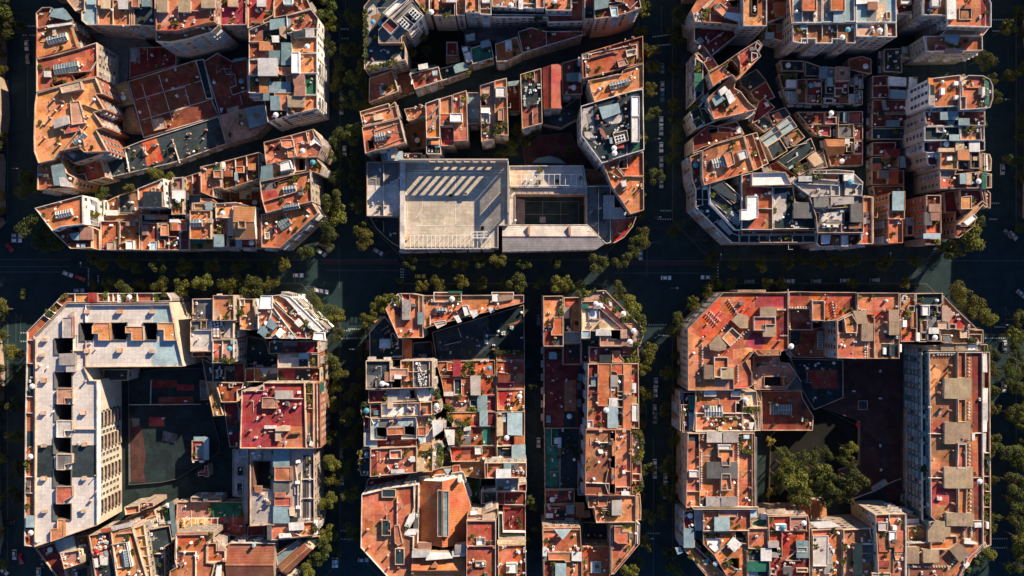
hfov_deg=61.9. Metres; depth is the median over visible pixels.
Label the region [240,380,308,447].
house
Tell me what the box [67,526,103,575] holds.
house
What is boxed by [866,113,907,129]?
annexe
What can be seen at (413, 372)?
house
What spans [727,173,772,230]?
house
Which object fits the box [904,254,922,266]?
street tree
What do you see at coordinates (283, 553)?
house
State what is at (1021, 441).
street tree
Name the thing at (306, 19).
house
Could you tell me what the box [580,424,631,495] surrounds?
house
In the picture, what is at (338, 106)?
street tree
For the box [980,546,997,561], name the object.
street tree
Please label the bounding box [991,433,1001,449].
street tree
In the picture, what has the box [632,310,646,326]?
street tree
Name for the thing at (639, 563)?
street tree
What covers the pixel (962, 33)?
house
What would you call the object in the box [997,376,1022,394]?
street tree
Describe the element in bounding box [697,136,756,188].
house
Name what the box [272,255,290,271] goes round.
street tree
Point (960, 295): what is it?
street tree
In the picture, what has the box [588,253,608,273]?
street tree
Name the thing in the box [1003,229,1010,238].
parked car
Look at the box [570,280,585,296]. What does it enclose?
street tree
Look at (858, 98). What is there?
annexe
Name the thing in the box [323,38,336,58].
street tree
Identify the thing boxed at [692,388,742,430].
house
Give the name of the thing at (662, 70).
parked car
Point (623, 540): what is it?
house
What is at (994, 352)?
street tree
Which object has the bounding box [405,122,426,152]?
annexe
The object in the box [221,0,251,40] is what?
house
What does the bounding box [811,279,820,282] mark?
parked car
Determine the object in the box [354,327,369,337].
street tree
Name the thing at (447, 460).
annexe
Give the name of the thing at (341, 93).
parked car
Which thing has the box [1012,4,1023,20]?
street tree
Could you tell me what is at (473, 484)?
garden tree
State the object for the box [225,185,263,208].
annexe
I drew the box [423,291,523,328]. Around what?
house
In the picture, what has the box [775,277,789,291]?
street tree
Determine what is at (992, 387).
street tree
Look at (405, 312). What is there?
house
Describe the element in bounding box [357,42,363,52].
street tree
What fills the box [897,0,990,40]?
house
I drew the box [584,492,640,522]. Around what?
house
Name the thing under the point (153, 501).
house
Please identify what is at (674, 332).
street tree
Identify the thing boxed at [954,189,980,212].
house
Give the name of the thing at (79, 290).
parked car
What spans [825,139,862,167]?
annexe
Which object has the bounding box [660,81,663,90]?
parked car
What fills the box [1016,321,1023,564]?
pavement
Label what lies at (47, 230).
street tree
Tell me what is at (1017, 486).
street tree
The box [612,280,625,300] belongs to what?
street tree
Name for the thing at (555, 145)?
courtyard
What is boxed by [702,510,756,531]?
house
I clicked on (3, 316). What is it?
street tree
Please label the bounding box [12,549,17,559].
parked car
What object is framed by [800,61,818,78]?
annexe
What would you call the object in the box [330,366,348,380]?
street tree
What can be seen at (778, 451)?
garden tree
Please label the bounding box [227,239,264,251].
house
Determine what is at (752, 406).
house
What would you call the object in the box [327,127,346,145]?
street tree
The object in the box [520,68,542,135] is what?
house
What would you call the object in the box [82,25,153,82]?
courtyard
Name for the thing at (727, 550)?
house
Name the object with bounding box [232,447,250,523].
annexe
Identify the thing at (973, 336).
house
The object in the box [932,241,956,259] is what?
street tree
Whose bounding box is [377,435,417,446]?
house
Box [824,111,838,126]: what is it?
annexe
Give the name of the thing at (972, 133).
house
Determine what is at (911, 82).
annexe
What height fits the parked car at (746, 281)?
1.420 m
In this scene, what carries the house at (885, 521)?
on the ground
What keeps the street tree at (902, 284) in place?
on the ground
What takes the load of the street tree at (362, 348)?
on the ground
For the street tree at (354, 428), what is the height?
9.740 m
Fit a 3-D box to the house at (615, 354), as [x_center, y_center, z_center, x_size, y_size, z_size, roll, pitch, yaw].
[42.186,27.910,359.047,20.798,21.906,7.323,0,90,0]
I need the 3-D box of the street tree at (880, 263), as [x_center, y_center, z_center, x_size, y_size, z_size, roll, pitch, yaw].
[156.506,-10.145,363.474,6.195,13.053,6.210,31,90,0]
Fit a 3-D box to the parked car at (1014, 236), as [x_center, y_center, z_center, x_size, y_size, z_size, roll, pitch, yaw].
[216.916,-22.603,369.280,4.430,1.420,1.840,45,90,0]
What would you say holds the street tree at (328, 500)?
on the ground
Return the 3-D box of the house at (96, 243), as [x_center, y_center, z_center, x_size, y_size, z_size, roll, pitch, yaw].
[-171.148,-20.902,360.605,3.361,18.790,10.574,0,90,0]
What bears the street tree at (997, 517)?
on the ground
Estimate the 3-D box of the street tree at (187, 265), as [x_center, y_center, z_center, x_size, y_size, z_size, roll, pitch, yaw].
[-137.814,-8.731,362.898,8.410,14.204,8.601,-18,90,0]
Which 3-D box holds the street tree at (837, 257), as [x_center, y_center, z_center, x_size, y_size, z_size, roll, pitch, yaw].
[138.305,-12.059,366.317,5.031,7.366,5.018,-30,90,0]
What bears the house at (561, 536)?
on the ground
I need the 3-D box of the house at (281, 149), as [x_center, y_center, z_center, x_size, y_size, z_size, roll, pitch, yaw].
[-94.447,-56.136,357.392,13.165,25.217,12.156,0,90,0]
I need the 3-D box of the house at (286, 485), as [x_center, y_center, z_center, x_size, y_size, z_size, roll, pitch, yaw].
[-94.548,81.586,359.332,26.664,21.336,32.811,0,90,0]
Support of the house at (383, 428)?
on the ground
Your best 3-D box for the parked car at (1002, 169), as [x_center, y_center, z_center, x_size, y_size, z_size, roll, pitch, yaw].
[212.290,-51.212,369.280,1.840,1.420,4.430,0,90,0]
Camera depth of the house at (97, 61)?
347.68 m
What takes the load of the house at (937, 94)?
on the ground
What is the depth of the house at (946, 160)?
346.93 m
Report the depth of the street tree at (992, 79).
359.38 m
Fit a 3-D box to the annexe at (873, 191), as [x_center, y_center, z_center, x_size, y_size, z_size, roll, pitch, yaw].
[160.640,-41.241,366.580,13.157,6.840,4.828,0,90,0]
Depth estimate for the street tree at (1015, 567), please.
360.05 m
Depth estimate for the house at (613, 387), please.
348.22 m
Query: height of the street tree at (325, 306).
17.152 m
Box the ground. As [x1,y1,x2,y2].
[0,0,1023,575]
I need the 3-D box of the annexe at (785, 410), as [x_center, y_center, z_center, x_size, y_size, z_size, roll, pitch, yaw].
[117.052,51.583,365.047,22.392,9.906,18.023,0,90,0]
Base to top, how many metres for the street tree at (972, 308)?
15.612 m
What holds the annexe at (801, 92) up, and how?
on the ground
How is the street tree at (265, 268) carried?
on the ground
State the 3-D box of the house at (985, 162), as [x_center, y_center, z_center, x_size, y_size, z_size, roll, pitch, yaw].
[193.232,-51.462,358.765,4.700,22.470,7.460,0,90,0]
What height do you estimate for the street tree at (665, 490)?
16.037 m
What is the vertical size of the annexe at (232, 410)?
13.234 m
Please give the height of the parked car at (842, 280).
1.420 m
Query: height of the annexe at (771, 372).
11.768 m
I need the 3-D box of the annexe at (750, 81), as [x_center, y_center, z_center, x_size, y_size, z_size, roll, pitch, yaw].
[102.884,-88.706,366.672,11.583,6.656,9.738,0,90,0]
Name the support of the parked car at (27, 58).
on the ground
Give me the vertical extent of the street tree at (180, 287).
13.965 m
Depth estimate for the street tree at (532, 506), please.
362.25 m
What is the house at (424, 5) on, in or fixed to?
on the ground
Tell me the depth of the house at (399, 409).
348.59 m
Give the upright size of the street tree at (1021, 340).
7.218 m
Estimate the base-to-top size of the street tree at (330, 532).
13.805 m
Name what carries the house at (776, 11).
on the ground
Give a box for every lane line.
[325,270,396,270]
[653,437,653,575]
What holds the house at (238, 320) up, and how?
on the ground
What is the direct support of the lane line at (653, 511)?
on the ground
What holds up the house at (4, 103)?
on the ground
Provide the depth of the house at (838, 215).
345.21 m
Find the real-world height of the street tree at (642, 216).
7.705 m
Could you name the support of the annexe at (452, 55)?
on the ground
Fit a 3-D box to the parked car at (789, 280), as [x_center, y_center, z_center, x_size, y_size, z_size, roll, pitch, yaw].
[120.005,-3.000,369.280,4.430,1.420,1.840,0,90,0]
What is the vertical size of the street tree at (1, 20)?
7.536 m
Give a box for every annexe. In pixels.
[92,28,149,41]
[99,367,139,380]
[106,196,118,210]
[108,116,231,178]
[114,81,133,108]
[119,190,148,213]
[126,505,161,519]
[128,60,219,138]
[129,47,180,79]
[146,511,162,521]
[161,505,169,520]
[173,498,178,517]
[176,498,249,535]
[189,196,205,204]
[191,492,227,501]
[192,436,208,462]
[196,59,214,100]
[198,463,213,476]
[202,357,212,381]
[204,53,264,115]
[206,382,224,415]
[213,359,247,381]
[219,104,272,146]
[223,401,240,446]
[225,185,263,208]
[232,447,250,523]
[245,335,277,367]
[247,525,266,535]
[365,472,420,488]
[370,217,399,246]
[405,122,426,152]
[408,463,460,477]
[413,341,434,356]
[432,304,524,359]
[437,359,495,376]
[440,62,470,85]
[441,375,495,398]
[442,436,457,465]
[443,395,495,417]
[444,423,496,446]
[446,42,459,65]
[447,411,495,426]
[450,446,495,461]
[458,461,495,478]
[462,46,483,71]
[465,476,480,501]
[471,39,493,70]
[481,485,496,503]
[494,349,524,359]
[496,360,524,388]
[497,389,524,410]
[497,410,524,445]
[497,491,525,504]
[498,507,525,538]
[503,505,525,530]
[507,80,519,115]
[520,98,580,129]
[541,346,584,427]
[544,428,579,488]
[544,487,574,503]
[544,499,590,524]
[576,432,584,494]
[581,519,606,538]
[584,169,605,185]
[736,69,766,93]
[746,81,774,103]
[747,98,774,125]
[748,355,795,389]
[749,115,775,134]
[757,390,813,430]
[759,23,782,47]
[759,115,796,147]
[761,162,797,177]
[763,138,787,161]
[766,107,790,125]
[772,138,815,169]
[774,73,796,90]
[775,60,803,74]
[778,88,796,106]
[780,129,804,148]
[784,325,830,358]
[786,358,843,409]
[789,151,827,175]
[790,497,811,518]
[793,112,824,126]
[794,79,806,106]
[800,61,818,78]
[803,79,821,107]
[803,125,830,138]
[810,497,826,517]
[816,66,834,86]
[818,77,853,107]
[819,139,845,155]
[822,79,833,96]
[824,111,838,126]
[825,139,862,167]
[831,82,848,102]
[832,124,853,138]
[833,66,849,82]
[839,111,847,123]
[842,56,871,77]
[846,111,862,124]
[847,141,862,153]
[848,90,862,108]
[849,74,863,92]
[850,124,862,141]
[866,75,905,100]
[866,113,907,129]
[866,128,904,141]
[866,142,900,157]
[866,156,905,170]
[866,169,903,185]
[867,99,906,115]
[868,186,903,196]
[877,48,901,76]
[885,87,906,99]
[900,46,910,62]
[900,407,906,508]
[905,77,917,89]
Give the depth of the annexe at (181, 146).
362.86 m
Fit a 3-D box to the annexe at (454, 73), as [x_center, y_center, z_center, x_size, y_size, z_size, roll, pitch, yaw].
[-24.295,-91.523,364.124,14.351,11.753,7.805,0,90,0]
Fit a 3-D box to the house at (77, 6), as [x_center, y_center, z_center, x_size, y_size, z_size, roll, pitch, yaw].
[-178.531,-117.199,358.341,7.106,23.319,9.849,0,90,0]
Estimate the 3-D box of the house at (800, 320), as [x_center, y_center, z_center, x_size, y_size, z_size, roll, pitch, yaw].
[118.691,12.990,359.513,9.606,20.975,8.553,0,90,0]
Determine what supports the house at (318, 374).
on the ground
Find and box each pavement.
[0,40,7,228]
[0,315,7,560]
[60,4,339,259]
[74,283,339,575]
[365,15,638,259]
[365,283,638,575]
[672,4,965,259]
[672,283,936,575]
[1016,7,1023,226]
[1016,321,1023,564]
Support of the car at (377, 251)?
on the ground
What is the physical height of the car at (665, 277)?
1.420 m
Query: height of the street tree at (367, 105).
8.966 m
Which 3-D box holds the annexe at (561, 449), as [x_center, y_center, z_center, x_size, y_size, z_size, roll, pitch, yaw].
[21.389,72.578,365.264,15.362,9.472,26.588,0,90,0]
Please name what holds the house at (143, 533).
on the ground
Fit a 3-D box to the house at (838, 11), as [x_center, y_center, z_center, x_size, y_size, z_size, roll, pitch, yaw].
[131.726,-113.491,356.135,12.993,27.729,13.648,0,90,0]
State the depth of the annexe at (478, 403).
358.92 m
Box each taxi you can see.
[21,289,25,298]
[415,274,424,277]
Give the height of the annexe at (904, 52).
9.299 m
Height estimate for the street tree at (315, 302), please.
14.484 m
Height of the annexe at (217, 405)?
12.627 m
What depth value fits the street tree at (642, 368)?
357.34 m
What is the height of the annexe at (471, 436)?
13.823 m
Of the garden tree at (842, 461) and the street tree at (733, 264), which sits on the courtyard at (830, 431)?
the garden tree at (842, 461)
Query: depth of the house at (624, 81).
347.94 m
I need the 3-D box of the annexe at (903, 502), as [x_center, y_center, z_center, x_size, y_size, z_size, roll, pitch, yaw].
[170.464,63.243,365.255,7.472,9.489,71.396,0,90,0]
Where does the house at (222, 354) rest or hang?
on the ground
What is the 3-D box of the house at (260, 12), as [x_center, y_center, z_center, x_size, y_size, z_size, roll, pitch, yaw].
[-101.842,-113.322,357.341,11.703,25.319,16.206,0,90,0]
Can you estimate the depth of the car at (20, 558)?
368.99 m
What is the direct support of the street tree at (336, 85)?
on the ground
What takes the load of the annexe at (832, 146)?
on the ground
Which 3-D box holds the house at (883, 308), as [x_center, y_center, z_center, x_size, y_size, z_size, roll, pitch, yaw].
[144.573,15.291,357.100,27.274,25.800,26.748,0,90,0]
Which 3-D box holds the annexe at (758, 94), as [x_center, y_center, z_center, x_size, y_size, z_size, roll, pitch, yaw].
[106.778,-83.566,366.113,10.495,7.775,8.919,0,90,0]
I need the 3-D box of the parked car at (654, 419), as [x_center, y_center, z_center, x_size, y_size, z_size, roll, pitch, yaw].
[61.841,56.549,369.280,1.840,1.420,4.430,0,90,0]
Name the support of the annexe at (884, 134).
on the ground
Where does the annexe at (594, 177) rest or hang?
on the ground
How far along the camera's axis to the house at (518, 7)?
347.90 m
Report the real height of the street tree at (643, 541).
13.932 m
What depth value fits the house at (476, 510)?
350.87 m
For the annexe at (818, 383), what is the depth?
364.81 m
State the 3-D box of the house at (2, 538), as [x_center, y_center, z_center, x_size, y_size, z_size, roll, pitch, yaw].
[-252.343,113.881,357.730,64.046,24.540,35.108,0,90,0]
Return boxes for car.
[0,569,8,575]
[4,242,13,251]
[12,234,21,237]
[12,238,21,242]
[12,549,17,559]
[18,553,23,563]
[24,40,29,50]
[25,54,30,63]
[36,567,41,575]
[40,557,45,567]
[63,271,73,277]
[74,289,84,292]
[75,274,85,281]
[293,273,302,276]
[316,248,326,256]
[319,288,328,293]
[332,557,335,567]
[334,557,337,567]
[339,91,343,100]
[339,448,343,457]
[342,146,346,155]
[358,557,367,561]
[373,248,383,255]
[536,315,540,324]
[536,438,540,447]
[638,250,642,259]
[653,387,657,396]
[653,404,656,413]
[653,414,656,423]
[654,378,657,387]
[659,117,662,124]
[659,125,662,134]
[659,142,662,151]
[659,157,662,166]
[659,178,662,187]
[660,63,663,73]
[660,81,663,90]
[660,91,663,100]
[661,276,670,279]
[663,473,667,482]
[701,275,710,278]
[744,279,753,283]
[784,279,793,282]
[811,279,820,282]
[840,278,849,282]
[869,278,879,281]
[1000,165,1004,174]
[1001,382,1005,391]
[1002,341,1006,350]
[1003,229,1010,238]
[1010,231,1017,240]
[1016,289,1023,298]
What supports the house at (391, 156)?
on the ground
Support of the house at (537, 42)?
on the ground
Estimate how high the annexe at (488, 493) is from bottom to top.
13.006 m
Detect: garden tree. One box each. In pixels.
[407,47,416,57]
[419,30,427,41]
[466,482,477,496]
[469,477,479,482]
[472,498,480,503]
[494,148,508,158]
[504,136,518,155]
[511,123,521,134]
[517,132,532,147]
[531,129,541,136]
[766,436,775,445]
[766,487,775,497]
[769,471,786,487]
[773,445,790,458]
[775,457,795,478]
[781,471,808,494]
[785,488,813,509]
[787,450,811,470]
[795,466,811,482]
[796,480,816,498]
[804,450,819,465]
[808,463,832,486]
[808,479,824,497]
[816,445,833,460]
[820,488,839,508]
[823,471,847,495]
[829,484,853,503]
[833,451,857,469]
[837,441,858,459]
[837,468,870,494]
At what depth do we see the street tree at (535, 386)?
360.45 m
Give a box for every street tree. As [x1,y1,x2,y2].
[0,0,21,20]
[0,12,8,24]
[0,25,6,41]
[0,44,6,57]
[0,63,7,74]
[0,131,9,150]
[0,191,7,201]
[0,205,6,218]
[0,298,18,313]
[0,311,9,321]
[0,329,9,340]
[0,364,6,374]
[0,384,6,395]
[0,399,4,413]
[0,452,8,462]
[0,525,6,538]
[0,559,9,569]
[1,344,25,361]
[2,17,30,39]
[3,430,24,443]
[4,395,24,412]
[6,486,24,503]
[7,362,25,383]
[11,459,24,477]
[13,179,42,199]
[13,212,45,237]
[18,169,36,183]
[31,230,64,253]
[42,225,56,238]
[87,253,98,264]
[87,277,98,289]
[93,257,111,270]
[95,185,113,200]
[100,277,115,291]
[114,278,134,292]
[116,254,129,265]
[118,258,141,273]
[122,184,135,194]
[133,278,149,289]
[147,167,163,179]
[149,256,171,273]
[150,275,171,292]
[163,171,174,179]
[173,278,191,297]
[175,257,194,276]
[190,272,215,290]
[204,258,222,272]
[216,273,244,293]
[230,259,250,272]
[239,274,264,297]
[257,260,271,273]
[262,275,280,291]
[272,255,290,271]
[297,245,315,258]
[299,561,314,575]
[303,288,323,308]
[306,551,323,566]
[313,304,337,318]
[313,534,331,560]
[315,0,337,22]
[317,217,338,241]
[318,233,334,252]
[318,491,337,509]
[319,524,338,541]
[321,189,342,210]
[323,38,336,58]
[323,308,345,325]
[323,353,341,370]
[323,455,341,471]
[323,472,343,486]
[324,13,341,32]
[324,204,346,226]
[326,430,340,445]
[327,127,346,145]
[327,397,339,412]
[328,145,344,162]
[328,167,346,185]
[328,381,344,394]
[329,75,342,91]
[329,327,344,341]
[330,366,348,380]
[331,99,343,111]
[331,542,343,557]
[332,59,344,76]
[337,458,352,479]
[339,41,359,55]
[339,407,355,426]
[340,90,357,109]
[340,430,358,449]
[341,485,359,503]
[342,8,362,28]
[342,70,362,88]
[342,383,361,402]
[342,521,356,541]
[343,122,362,145]
[346,172,364,190]
[347,151,361,170]
[350,196,366,214]
[352,220,368,237]
[352,418,363,436]
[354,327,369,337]
[354,506,360,515]
[354,528,360,541]
[355,98,372,111]
[356,58,367,76]
[356,228,373,250]
[356,344,369,360]
[356,366,365,378]
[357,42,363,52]
[357,380,365,393]
[357,548,366,555]
[359,309,377,328]
[360,82,368,98]
[369,296,388,315]
[381,293,394,306]
[396,277,405,289]
[402,255,417,270]
[415,280,428,291]
[430,255,447,267]
[430,275,444,291]
[450,258,469,270]
[453,273,468,288]
[473,255,486,268]
[477,276,487,289]
[489,254,506,267]
[499,277,512,291]
[505,272,526,293]
[516,257,531,269]
[526,494,534,503]
[526,536,531,545]
[527,503,537,510]
[528,383,538,389]
[533,278,544,289]
[549,255,560,268]
[551,275,571,292]
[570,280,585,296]
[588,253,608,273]
[610,252,632,269]
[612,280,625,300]
[620,563,639,575]
[623,294,641,314]
[627,235,640,257]
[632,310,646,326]
[633,557,643,571]
[634,25,647,36]
[635,227,650,249]
[637,0,652,17]
[638,208,646,219]
[638,360,651,375]
[639,386,655,400]
[639,400,646,412]
[639,418,646,428]
[639,491,645,502]
[640,534,653,551]
[641,463,656,476]
[641,509,655,525]
[642,342,657,364]
[643,43,661,57]
[643,82,656,96]
[644,132,648,145]
[645,60,661,73]
[645,106,662,120]
[649,168,665,185]
[656,503,667,520]
[658,454,677,474]
[659,366,672,380]
[659,401,671,417]
[659,482,676,500]
[661,545,679,559]
[664,149,679,165]
[665,325,679,338]
[665,493,679,503]
[665,560,682,575]
[666,23,682,38]
[666,220,683,238]
[667,98,681,112]
[667,434,679,448]
[667,471,677,483]
[668,63,682,74]
[668,116,683,126]
[668,128,683,148]
[669,35,684,47]
[669,420,677,432]
[670,350,679,359]
[670,364,679,379]
[670,383,677,397]
[671,6,686,24]
[672,311,685,328]
[686,295,699,310]
[702,283,714,299]
[704,251,719,267]
[707,274,723,290]
[724,277,737,291]
[727,255,739,269]
[754,255,766,272]
[761,277,771,289]
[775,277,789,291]
[780,254,794,270]
[795,254,808,264]
[811,256,827,269]
[829,255,840,265]
[842,255,861,267]
[846,276,859,288]
[873,256,893,270]
[883,253,895,263]
[899,277,909,288]
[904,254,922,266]
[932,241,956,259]
[942,242,965,258]
[947,280,972,307]
[951,222,985,251]
[959,294,987,319]
[968,49,998,71]
[969,557,984,567]
[970,308,998,326]
[974,212,985,227]
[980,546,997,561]
[987,73,998,85]
[987,345,1000,357]
[990,360,1001,380]
[990,385,1001,398]
[990,401,1001,414]
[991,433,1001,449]
[991,475,999,484]
[991,511,1001,533]
[992,89,1003,104]
[994,18,1018,35]
[996,361,1021,381]
[996,444,1023,462]
[997,326,1023,343]
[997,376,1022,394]
[997,472,1023,494]
[998,69,1021,81]
[999,154,1023,166]
[999,561,1022,573]
[1000,342,1023,364]
[1000,404,1023,423]
[1000,493,1023,511]
[1002,510,1023,531]
[1002,530,1023,550]
[1003,412,1023,427]
[1004,312,1023,328]
[1004,544,1023,562]
[1007,453,1023,472]
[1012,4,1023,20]
[1014,61,1023,75]
[1014,133,1023,143]
[1014,170,1023,183]
[1014,222,1023,232]
[1014,329,1023,343]
[1015,23,1023,38]
[1015,112,1023,128]
[1015,382,1023,397]
[1015,438,1023,449]
[1016,363,1023,378]
[1017,510,1023,521]
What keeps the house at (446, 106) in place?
on the ground
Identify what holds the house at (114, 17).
on the ground
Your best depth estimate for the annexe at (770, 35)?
358.85 m
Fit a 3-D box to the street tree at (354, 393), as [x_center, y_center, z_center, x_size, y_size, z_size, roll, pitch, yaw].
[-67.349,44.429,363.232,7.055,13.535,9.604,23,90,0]
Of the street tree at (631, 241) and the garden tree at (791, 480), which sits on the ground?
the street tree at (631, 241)
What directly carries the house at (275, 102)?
on the ground
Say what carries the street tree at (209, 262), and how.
on the ground
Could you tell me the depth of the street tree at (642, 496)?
362.85 m
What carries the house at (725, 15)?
on the ground
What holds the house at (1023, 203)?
on the ground
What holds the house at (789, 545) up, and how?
on the ground
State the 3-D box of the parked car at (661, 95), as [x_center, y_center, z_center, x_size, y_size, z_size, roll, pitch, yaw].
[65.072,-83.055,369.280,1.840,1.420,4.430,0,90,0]
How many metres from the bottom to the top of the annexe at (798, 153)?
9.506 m
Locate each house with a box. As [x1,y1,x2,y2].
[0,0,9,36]
[0,36,6,78]
[0,77,9,142]
[0,153,5,214]
[0,217,4,227]
[0,341,4,400]
[0,510,3,552]
[23,291,189,546]
[34,78,130,164]
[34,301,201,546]
[35,195,106,231]
[35,534,77,575]
[36,7,91,33]
[36,21,95,58]
[36,42,119,92]
[37,159,99,195]
[52,225,96,250]
[58,0,329,3]
[60,544,90,568]
[64,150,114,165]
[67,0,83,13]
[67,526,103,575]
[73,159,120,185]
[81,0,117,37]
[89,519,126,575]
[90,199,108,226]
[92,226,119,251]
[98,0,152,40]
[100,221,137,251]
[100,515,148,575]
[104,210,140,221]
[119,221,154,251]
[124,497,148,514]
[130,0,155,40]
[135,516,159,575]
[137,178,170,211]
[141,209,182,222]
[141,223,171,251]
[141,494,166,509]
[149,501,180,575]
[156,0,238,43]
[156,25,238,59]
[158,223,204,251]
[169,219,189,250]
[169,523,225,575]
[171,177,188,215]
[183,205,191,218]
[186,172,212,198]
[190,210,215,239]
[190,320,212,351]
[191,239,225,250]
[192,198,217,210]
[192,298,212,319]
[192,351,211,356]
[200,162,229,200]
[207,532,235,561]
[210,320,248,338]
[212,336,246,363]
[213,214,233,249]
[213,294,250,320]
[213,561,225,575]
[214,218,234,238]
[215,202,250,220]
[215,382,252,401]
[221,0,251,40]
[221,152,265,192]
[225,533,278,575]
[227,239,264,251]
[233,207,265,239]
[234,297,252,321]
[237,298,259,329]
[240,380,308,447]
[245,364,277,381]
[247,0,275,28]
[249,17,290,43]
[249,42,291,66]
[249,58,291,80]
[249,75,293,100]
[250,446,323,525]
[256,212,262,247]
[257,291,333,340]
[258,295,272,329]
[259,171,324,212]
[260,159,297,180]
[261,203,328,251]
[263,93,299,131]
[264,135,295,164]
[267,509,326,539]
[269,339,327,353]
[273,0,322,23]
[276,539,302,565]
[277,351,327,367]
[277,365,327,381]
[277,565,302,575]
[278,527,325,550]
[278,539,315,573]
[286,9,330,45]
[287,94,328,125]
[290,29,328,66]
[291,52,329,86]
[291,129,334,164]
[292,74,328,106]
[295,158,308,172]
[305,381,316,447]
[307,158,332,179]
[314,378,330,447]
[357,447,370,475]
[360,102,404,126]
[361,400,381,417]
[361,476,417,575]
[362,0,434,77]
[362,118,409,160]
[362,417,369,446]
[366,356,437,389]
[367,162,399,216]
[367,316,411,359]
[368,388,418,402]
[369,70,401,106]
[369,434,376,447]
[370,416,416,439]
[370,444,417,476]
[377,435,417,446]
[381,401,419,416]
[382,0,410,18]
[382,18,398,34]
[382,151,427,161]
[386,293,428,337]
[396,7,428,46]
[398,159,508,252]
[404,104,425,125]
[409,63,443,96]
[411,541,465,575]
[414,479,431,548]
[415,0,430,13]
[416,382,440,401]
[417,413,436,442]
[417,435,436,472]
[418,415,447,443]
[418,471,471,547]
[420,401,433,415]
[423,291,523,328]
[425,99,440,139]
[426,139,444,160]
[431,0,457,30]
[432,395,444,414]
[434,436,443,469]
[440,95,453,126]
[440,126,456,152]
[450,90,469,149]
[456,0,466,30]
[465,0,480,28]
[466,513,496,575]
[467,500,498,518]
[468,92,480,130]
[475,0,582,30]
[480,0,491,28]
[480,81,494,149]
[484,453,526,477]
[492,0,535,13]
[493,78,510,143]
[495,37,521,69]
[496,478,517,490]
[497,444,524,458]
[497,536,525,575]
[502,226,603,252]
[509,165,624,244]
[518,26,584,60]
[518,478,526,491]
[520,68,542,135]
[535,0,543,13]
[541,64,561,115]
[541,295,563,345]
[541,514,581,555]
[542,543,581,575]
[544,0,570,14]
[561,59,581,102]
[562,343,580,364]
[563,297,579,331]
[563,332,580,342]
[577,89,643,169]
[578,36,643,90]
[578,288,645,346]
[580,338,599,361]
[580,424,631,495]
[581,0,593,36]
[581,537,609,575]
[582,362,638,428]
[583,63,643,103]
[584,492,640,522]
[589,0,640,37]
[589,344,639,362]
[598,158,643,217]
[607,520,639,574]
[608,216,636,244]
[620,152,643,175]
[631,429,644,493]
[671,387,694,430]
[672,401,694,431]
[675,430,756,507]
[675,499,702,547]
[675,540,725,575]
[677,292,788,390]
[680,0,740,37]
[681,0,696,3]
[681,153,701,193]
[682,93,714,136]
[684,125,742,157]
[686,57,702,109]
[686,185,739,244]
[687,28,735,57]
[687,53,705,62]
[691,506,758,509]
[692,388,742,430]
[694,66,711,104]
[695,409,754,431]
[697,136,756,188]
[698,45,717,72]
[700,531,747,575]
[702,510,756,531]
[704,40,762,92]
[706,77,755,125]
[708,181,740,230]
[712,121,743,134]
[726,290,765,291]
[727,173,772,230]
[728,0,766,45]
[730,230,815,249]
[736,388,760,430]
[737,525,768,549]
[740,230,814,234]
[744,132,768,173]
[746,546,771,575]
[750,172,791,186]
[751,508,766,526]
[757,502,810,575]
[767,0,785,24]
[771,186,815,229]
[774,23,854,59]
[778,0,821,33]
[778,289,856,322]
[787,172,839,200]
[788,308,812,329]
[795,196,863,234]
[798,169,853,176]
[799,233,860,250]
[809,516,842,575]
[816,313,874,358]
[819,174,838,180]
[822,0,854,23]
[823,292,901,358]
[826,514,873,575]
[838,174,862,195]
[841,23,886,53]
[851,500,906,575]
[854,0,896,23]
[855,197,877,247]
[861,195,873,242]
[862,23,896,53]
[865,219,902,245]
[874,191,904,213]
[874,211,904,221]
[895,506,919,523]
[896,0,912,26]
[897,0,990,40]
[897,126,960,149]
[899,141,940,159]
[899,293,916,341]
[901,342,987,351]
[902,195,940,238]
[903,34,982,64]
[903,75,960,117]
[903,111,984,133]
[903,217,913,236]
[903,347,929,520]
[904,153,937,171]
[904,239,940,246]
[907,351,983,575]
[907,523,925,540]
[912,293,942,341]
[913,151,957,176]
[913,170,977,194]
[933,191,962,222]
[936,141,984,151]
[936,296,976,329]
[937,29,987,35]
[937,329,983,344]
[941,201,987,226]
[941,208,987,239]
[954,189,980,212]
[955,149,969,173]
[956,74,992,110]
[957,152,979,173]
[960,125,984,140]
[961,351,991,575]
[972,171,991,189]
[974,153,991,171]
[978,190,990,210]
[980,189,986,205]
[1022,183,1023,218]
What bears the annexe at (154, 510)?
on the ground
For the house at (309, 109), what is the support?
on the ground
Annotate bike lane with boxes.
[323,260,396,263]
[629,262,705,264]
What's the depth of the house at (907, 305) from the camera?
347.69 m
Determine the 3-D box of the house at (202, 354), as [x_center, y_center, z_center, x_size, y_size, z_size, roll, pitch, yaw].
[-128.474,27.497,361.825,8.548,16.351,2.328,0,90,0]
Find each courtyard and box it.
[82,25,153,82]
[122,105,141,134]
[128,368,220,484]
[396,73,414,96]
[410,26,459,68]
[464,27,517,46]
[523,133,591,165]
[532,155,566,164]
[768,407,857,502]
[799,342,903,506]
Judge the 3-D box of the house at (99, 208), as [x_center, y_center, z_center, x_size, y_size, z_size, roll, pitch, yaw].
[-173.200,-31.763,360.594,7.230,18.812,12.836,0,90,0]
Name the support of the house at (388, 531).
on the ground
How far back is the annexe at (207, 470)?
364.00 m
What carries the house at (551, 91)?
on the ground
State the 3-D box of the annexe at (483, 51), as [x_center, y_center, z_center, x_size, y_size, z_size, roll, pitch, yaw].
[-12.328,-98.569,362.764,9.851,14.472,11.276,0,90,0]
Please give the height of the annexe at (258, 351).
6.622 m
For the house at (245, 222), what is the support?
on the ground
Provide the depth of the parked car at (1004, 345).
369.02 m
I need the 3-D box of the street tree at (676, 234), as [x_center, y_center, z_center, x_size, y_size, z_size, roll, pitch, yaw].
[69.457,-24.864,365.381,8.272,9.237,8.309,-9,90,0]

